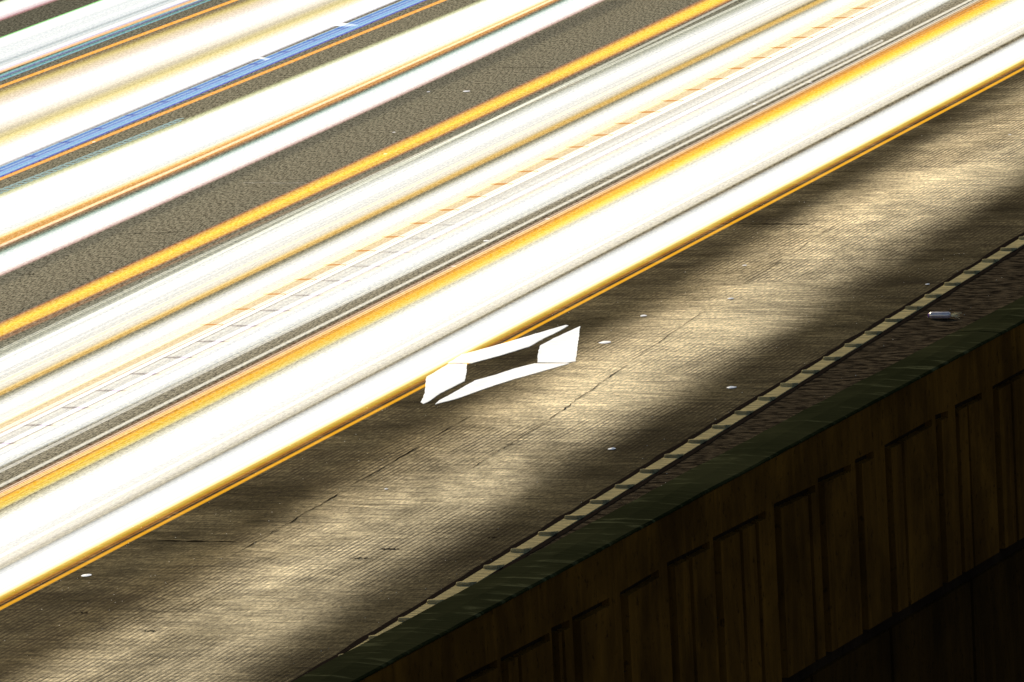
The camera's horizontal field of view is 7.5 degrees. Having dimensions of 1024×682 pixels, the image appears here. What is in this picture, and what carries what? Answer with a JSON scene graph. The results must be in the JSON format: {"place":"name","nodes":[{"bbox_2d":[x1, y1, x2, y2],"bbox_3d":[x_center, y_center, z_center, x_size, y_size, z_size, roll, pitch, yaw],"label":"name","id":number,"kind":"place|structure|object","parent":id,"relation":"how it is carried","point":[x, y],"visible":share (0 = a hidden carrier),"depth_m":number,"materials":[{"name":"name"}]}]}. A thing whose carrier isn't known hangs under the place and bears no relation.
{"place":"outdoors","nodes":[
{"label":"outdoors","id":0,"kind":"place"},
{"bbox_2d":[0,118,183,193],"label":"light trail","id":1,"kind":"object","parent":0,"point":[95,152],"visible":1,"depth_m":74.09,"materials":[{"name":"white"}]},
{"bbox_2d":[0,0,1023,681],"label":"road","id":2,"kind":"structure","parent":0,"point":[890,160],"depth_m":71.14,"materials":[{"name":"grey asphalt"}]},
{"bbox_2d":[247,56,269,60],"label":"lane dash","id":3,"kind":"object","parent":2,"relation":"on","point":[262,58],"visible":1,"depth_m":85.98,"materials":[{"name":"white paint"}]},
{"bbox_2d":[330,23,357,26],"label":"lane dash","id":4,"kind":"object","parent":2,"relation":"on","point":[343,24],"visible":1,"depth_m":88.45,"materials":[{"name":"white paint"}]},
{"bbox_2d":[421,325,579,403],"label":"diamond marking","id":5,"kind":"object","parent":2,"relation":"on","point":[558,351],"visible":1,"depth_m":65.54,"materials":[{"name":"white paint"}]},
{"bbox_2d":[32,67,973,630],"bbox_3d":[0.024,-0.545,69.883,8.709,0.001,29.103,-4,10,-4],"label":"road crack","id":6,"kind":"object","parent":2,"relation":"on","point":[564,409],"visible":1,"depth_m":61.75,"materials":[{"name":"black asphalt"}]},
{"bbox_2d":[3,2,1021,674],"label":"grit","id":7,"kind":"object","parent":2,"relation":"on","point":[365,344],"visible":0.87,"depth_m":66.95,"materials":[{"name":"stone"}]},
{"bbox_2d":[291,232,1023,681],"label":"road seam","id":8,"kind":"object","parent":2,"relation":"on","point":[559,518],"visible":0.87,"depth_m":61.51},
{"bbox_2d":[338,236,1023,655],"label":"edge line","id":9,"kind":"object","parent":2,"relation":"on","point":[696,442],"visible":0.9,"depth_m":61.50,"materials":[{"name":"paint"}]},
{"bbox_2d":[200,7,872,324],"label":"light trail","id":10,"kind":"object","parent":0,"point":[545,159],"visible":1,"depth_m":72.74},
{"bbox_2d":[520,247,1023,671],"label":"shoulder","id":11,"kind":"object","parent":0,"point":[998,286],"visible":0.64,"depth_m":65.01},
{"bbox_2d":[928,312,959,318],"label":"torn tube","id":12,"kind":"object","parent":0,"point":[939,314],"visible":1,"depth_m":66.66,"materials":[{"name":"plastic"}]},
{"label":"ground","id":13,"kind":"structure","parent":0,"visible":0},
{"bbox_2d":[292,296,1023,681],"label":"parapet wall","id":14,"kind":"structure","parent":13,"relation":"on","point":[870,528],"depth_m":56.41,"materials":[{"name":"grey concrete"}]}
]}

